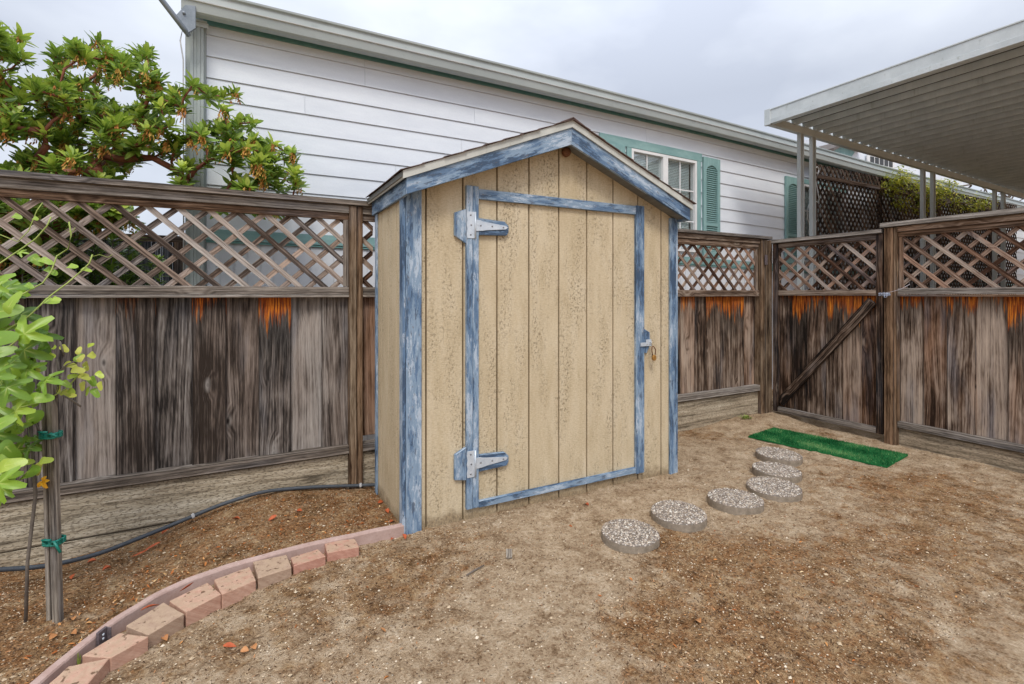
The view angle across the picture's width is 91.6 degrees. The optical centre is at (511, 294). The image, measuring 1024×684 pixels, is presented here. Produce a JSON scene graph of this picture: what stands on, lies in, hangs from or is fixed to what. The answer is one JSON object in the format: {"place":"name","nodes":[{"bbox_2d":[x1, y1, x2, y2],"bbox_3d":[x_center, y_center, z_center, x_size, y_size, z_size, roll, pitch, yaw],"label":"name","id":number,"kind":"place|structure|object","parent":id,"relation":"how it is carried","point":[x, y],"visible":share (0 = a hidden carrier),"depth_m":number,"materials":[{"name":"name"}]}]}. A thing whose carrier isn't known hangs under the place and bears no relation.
{"place":"outdoors","nodes":[
{"label":"outdoors","id":0,"kind":"place"},
{"bbox_2d":[77,652,80,664],"bbox_3d":[-1.734,1.464,1.998,0.036,0.054,0.014,0,0,34],"label":"grass tuft","id":1,"kind":"object","parent":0,"point":[78,660],"visible":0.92,"depth_m":2.00,"materials":[{"name":"green plant"}]},
{"bbox_2d":[0,389,1023,683],"bbox_3d":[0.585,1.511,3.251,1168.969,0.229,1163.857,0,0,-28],"label":"ground","id":2,"kind":"structure","parent":0,"point":[988,649],"depth_m":2.53,"materials":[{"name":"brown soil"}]},
{"bbox_2d":[38,383,66,623],"bbox_3d":[-2.066,0.965,2.234,0.096,1.171,0.105,0,0,-28],"label":"plant stake","id":3,"kind":"object","parent":2,"relation":"on","point":[50,434],"visible":0.96,"depth_m":2.24,"materials":[{"name":"brown wood"}]},
{"bbox_2d":[49,633,56,639],"bbox_3d":[-1.960,1.460,2.130,0.027,0.016,0.032,0,0,-28],"label":"fallen leaf","id":4,"kind":"object","parent":2,"relation":"on","point":[52,635],"visible":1,"depth_m":2.13,"materials":[{"name":"orange plant"}]},
{"bbox_2d":[0,203,110,622],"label":"passion vine","id":5,"kind":"object","parent":2,"relation":"on","point":[22,373],"visible":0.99,"depth_m":2.15,"materials":[{"name":"green plant"}]},
{"bbox_2d":[49,659,108,683],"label":"brick","id":6,"kind":"object","parent":2,"relation":"on","point":[95,672],"visible":0.94,"depth_m":1.90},
{"bbox_2d":[0,206,170,285],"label":"shrub","id":7,"kind":"object","parent":2,"relation":"on","point":[110,265],"visible":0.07,"depth_m":3.53,"materials":[{"name":"green plant"}]},
{"bbox_2d":[3,230,184,285],"bbox_3d":[-5.072,0.477,3.656,4.500,2.045,0.090,0,0,-28],"label":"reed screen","id":8,"kind":"object","parent":2,"relation":"on","point":[148,241],"visible":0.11,"depth_m":4.59,"materials":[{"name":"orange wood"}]},
{"bbox_2d":[82,633,147,671],"bbox_3d":[-1.628,1.490,2.047,0.168,0.095,0.140,0,0,11],"label":"brick","id":9,"kind":"object","parent":2,"relation":"on","point":[119,650],"visible":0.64,"depth_m":2.04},
{"bbox_2d":[0,21,309,281],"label":"strawberry tree","id":10,"kind":"object","parent":2,"relation":"on","point":[57,99],"visible":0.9,"depth_m":3.56,"materials":[{"name":"green plant"}]},
{"bbox_2d":[126,603,183,647],"bbox_3d":[-1.590,1.489,2.217,0.173,0.096,0.169,0,0,26],"label":"brick","id":11,"kind":"object","parent":2,"relation":"on","point":[155,625],"visible":0.69,"depth_m":2.19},
{"bbox_2d":[0,483,374,571],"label":"drip hose","id":12,"kind":"object","parent":2,"relation":"on","point":[98,553],"visible":0.92,"depth_m":3.17,"materials":[{"name":"rubber"}]},
{"bbox_2d":[169,583,220,626],"bbox_3d":[-1.502,1.488,2.377,0.165,0.094,0.174,0,0,32],"label":"brick","id":13,"kind":"object","parent":2,"relation":"on","point":[197,603],"visible":0.81,"depth_m":2.35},
{"bbox_2d":[30,523,403,683],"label":"landscape edging","id":14,"kind":"object","parent":2,"relation":"on","point":[119,623],"visible":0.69,"depth_m":2.49,"materials":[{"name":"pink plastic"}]},
{"bbox_2d":[96,626,111,646],"bbox_3d":[-1.725,1.468,2.104,0.030,0.103,0.044,0,0,3],"label":"edging bracket","id":15,"kind":"object","parent":14,"relation":"attached to","point":[103,634],"visible":0.74,"depth_m":2.10,"materials":[{"name":"metal"}]},
{"bbox_2d":[223,642,235,646],"bbox_3d":[-1.194,1.486,2.104,0.050,0.020,0.027,0,0,-28],"label":"fallen leaf","id":16,"kind":"object","parent":2,"relation":"on","point":[229,644],"visible":1,"depth_m":2.11,"materials":[{"name":"plant"}]},
{"bbox_2d":[214,567,255,608],"bbox_3d":[-1.394,1.489,2.518,0.169,0.095,0.188,0,0,-42],"label":"brick","id":17,"kind":"object","parent":2,"relation":"on","point":[235,587],"visible":0.81,"depth_m":2.48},
{"bbox_2d":[241,646,248,651],"bbox_3d":[-1.117,1.484,2.080,0.027,0.018,0.028,0,0,42],"label":"fallen leaf","id":18,"kind":"object","parent":2,"relation":"on","point":[244,649],"visible":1,"depth_m":2.08,"materials":[{"name":"orange plant"}]},
{"bbox_2d":[253,555,291,589],"bbox_3d":[-1.276,1.489,2.654,0.164,0.094,0.189,0,0,-34],"label":"brick","id":19,"kind":"object","parent":2,"relation":"on","point":[269,572],"visible":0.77,"depth_m":2.61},
{"bbox_2d":[291,549,325,573],"bbox_3d":[-1.128,1.491,2.740,0.168,0.093,0.104,0,0,-39],"label":"brick","id":20,"kind":"object","parent":2,"relation":"on","point":[309,560],"visible":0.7,"depth_m":2.71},
{"bbox_2d":[325,539,358,561],"bbox_3d":[-0.984,1.489,2.870,0.173,0.093,0.144,0,0,-28],"label":"brick","id":21,"kind":"object","parent":2,"relation":"on","point":[341,549],"visible":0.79,"depth_m":2.83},
{"bbox_2d":[0,169,771,566],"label":"wooden fence","id":22,"kind":"object","parent":2,"relation":"on","point":[216,393],"visible":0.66,"depth_m":3.41,"materials":[{"name":"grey wood"}]},
{"bbox_2d":[770,229,883,434],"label":"garden gate","id":23,"kind":"structure","parent":22,"relation":"attached to","point":[828,354],"depth_m":5.53,"materials":[{"name":"brown wood"}]},
{"bbox_2d":[466,565,483,575],"bbox_3d":[-0.196,1.490,2.693,0.012,0.012,0.133,0,0,42],"label":"twig","id":24,"kind":"object","parent":2,"relation":"on","point":[472,571],"visible":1,"depth_m":2.68,"materials":[{"name":"brown wood"}]},
{"bbox_2d":[506,549,511,558],"bbox_3d":[-0.016,1.492,2.865,0.035,0.012,0.090,0,0,-1],"label":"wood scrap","id":25,"kind":"object","parent":2,"relation":"on","point":[508,553],"visible":1,"depth_m":2.85,"materials":[{"name":"beige wood"}]},
{"bbox_2d":[0,414,1023,683],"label":"wood chips","id":26,"kind":"object","parent":2,"relation":"on","point":[538,590],"visible":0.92,"depth_m":2.48,"materials":[{"name":"brown wood"}]},
{"bbox_2d":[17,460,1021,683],"bbox_3d":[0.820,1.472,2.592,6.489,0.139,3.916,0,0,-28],"label":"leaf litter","id":27,"kind":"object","parent":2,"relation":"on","point":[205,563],"visible":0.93,"depth_m":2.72,"materials":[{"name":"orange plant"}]},
{"bbox_2d":[365,117,696,534],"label":"garden shed","id":28,"kind":"structure","parent":2,"relation":"on","point":[526,301],"depth_m":3.54,"materials":[{"name":"beige wood"}]},
{"bbox_2d":[473,186,643,507],"bbox_3d":[0.391,0.358,3.691,1.508,2.160,0.062,0,0,-28],"label":"door","id":29,"kind":"structure","parent":28,"relation":"in","point":[558,292],"depth_m":3.65,"materials":[{"name":"beige wood"}]},
{"bbox_2d":[651,346,655,360],"bbox_3d":[1.143,0.475,4.015,0.047,0.118,0.023,0,0,-28],"label":"padlock","id":30,"kind":"object","parent":28,"relation":"hanging from","point":[653,357],"visible":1,"depth_m":4.01,"materials":[{"name":"gold metal"}]},
{"bbox_2d":[179,0,1023,440],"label":"neighbour house","id":31,"kind":"structure","parent":2,"relation":"on","point":[351,112],"depth_m":5.07,"materials":[{"name":"white wood"}]},
{"bbox_2d":[159,0,195,36],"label":"dish mast","id":32,"kind":"object","parent":31,"relation":"attached to","point":[184,18],"visible":1,"depth_m":4.00,"materials":[{"name":"grey metal"}]},
{"bbox_2d":[632,148,696,252],"bbox_3d":[2.003,-1.247,6.904,1.200,1.309,0.350,0,0,-28],"label":"window","id":33,"kind":"structure","parent":31,"relation":"in","point":[671,175],"depth_m":6.92,"materials":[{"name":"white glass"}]},
{"bbox_2d":[804,184,844,264],"bbox_3d":[5.248,-1.160,8.638,1.200,1.328,0.350,0,0,-28],"label":"window","id":34,"kind":"structure","parent":31,"relation":"in","point":[806,194],"depth_m":8.48,"materials":[{"name":"clear glass"}]},
{"bbox_2d":[601,519,659,553],"bbox_3d":[0.722,1.486,3.044,0.347,0.088,0.348,0,0,-28],"label":"stepping stone","id":35,"kind":"object","parent":2,"relation":"on","point":[637,536],"visible":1,"depth_m":2.98,"materials":[{"name":"concrete"}]},
{"bbox_2d":[651,500,706,532],"bbox_3d":[1.111,1.485,3.324,0.354,0.090,0.355,0,0,-28],"label":"stepping stone","id":36,"kind":"object","parent":2,"relation":"on","point":[685,516],"visible":1,"depth_m":3.26,"materials":[{"name":"concrete"}]},
{"bbox_2d":[707,487,763,515],"bbox_3d":[1.595,1.485,3.557,0.372,0.090,0.372,0,0,-28],"label":"stepping stone","id":37,"kind":"object","parent":2,"relation":"on","point":[735,502],"visible":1,"depth_m":3.48,"materials":[{"name":"concrete"}]},
{"bbox_2d":[746,476,802,502],"bbox_3d":[1.981,1.485,3.768,0.378,0.090,0.378,0,0,-28],"label":"stepping stone","id":38,"kind":"object","parent":2,"relation":"on","point":[779,490],"visible":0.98,"depth_m":3.71,"materials":[{"name":"concrete"}]},
{"bbox_2d":[752,461,801,483],"bbox_3d":[2.199,1.484,4.137,0.368,0.091,0.370,0,0,-28],"label":"stepping stone","id":39,"kind":"object","parent":2,"relation":"on","point":[773,469],"visible":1,"depth_m":4.09,"materials":[{"name":"concrete"}]},
{"bbox_2d":[755,446,802,466],"bbox_3d":[2.435,1.485,4.544,0.380,0.091,0.381,0,0,-28],"label":"stepping stone","id":40,"kind":"object","parent":2,"relation":"on","point":[781,456],"visible":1,"depth_m":4.47,"materials":[{"name":"concrete"}]},
{"bbox_2d":[748,427,907,467],"bbox_3d":[3.068,1.479,4.910,0.574,0.034,1.230,0,0,-39],"label":"turf mat","id":41,"kind":"object","parent":2,"relation":"on","point":[876,456],"visible":1,"depth_m":4.82,"materials":[{"name":"green plant"}]},
{"bbox_2d":[764,19,1023,289],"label":"carport","id":42,"kind":"object","parent":2,"relation":"on","point":[954,111],"visible":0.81,"depth_m":6.66,"materials":[{"name":"paint"}]},
{"bbox_2d":[816,163,1016,289],"bbox_3d":[8.345,-0.275,9.845,8.000,3.650,0.080,0,0,-28],"label":"lattice screen","id":43,"kind":"object","parent":2,"relation":"on","point":[860,185],"visible":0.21,"depth_m":8.76,"materials":[{"name":"brown wood"}]},
{"bbox_2d":[807,167,819,221],"bbox_3d":[4.796,-1.570,7.912,0.230,0.892,0.129,0,0,-28],"label":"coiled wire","id":44,"kind":"object","parent":43,"relation":"hanging from","point":[817,192],"visible":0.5,"depth_m":7.87,"materials":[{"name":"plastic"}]},
{"bbox_2d":[880,165,998,287],"bbox_3d":[8.884,-0.459,10.122,5.527,3.923,0.725,0,0,-28],"label":"climbing plant","id":45,"kind":"object","parent":2,"relation":"on","point":[900,181],"visible":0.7,"depth_m":9.44,"materials":[{"name":"green leaf"},{"name":"brown bark"}]},
{"bbox_2d":[880,207,1023,473],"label":"wooden fence","id":46,"kind":"object","parent":2,"relation":"on","point":[953,372],"visible":0.91,"depth_m":4.56,"materials":[{"name":"brown wood"}]},
{"bbox_2d":[878,292,890,297],"bbox_3d":[3.742,0.006,5.004,0.028,0.053,0.108,0,0,-28],"label":"gate latch","id":47,"kind":"object","parent":46,"relation":"attached to","point":[884,294],"visible":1,"depth_m":4.99,"materials":[{"name":"metal"}]},
{"bbox_2d":[0,0,1023,242],"label":"sky","id":48,"kind":"structure","parent":0,"point":[732,61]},
{"bbox_2d":[804,139,968,186],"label":"house","id":49,"kind":"structure","parent":0,"point":[855,154],"depth_m":16.55,"materials":[{"name":"white"}]},
{"bbox_2d":[866,154,894,168],"bbox_3d":[12.426,-4.336,16.759,1.707,0.601,0.048,0,0,-28],"label":"window","id":50,"kind":"structure","parent":49,"relation":"in","point":[869,158],"depth_m":16.70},
{"bbox_2d":[954,182,1022,200],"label":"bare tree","id":51,"kind":"object","parent":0,"point":[1008,196],"visible":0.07,"depth_m":14.82,"materials":[{"name":"plant"}]}
]}

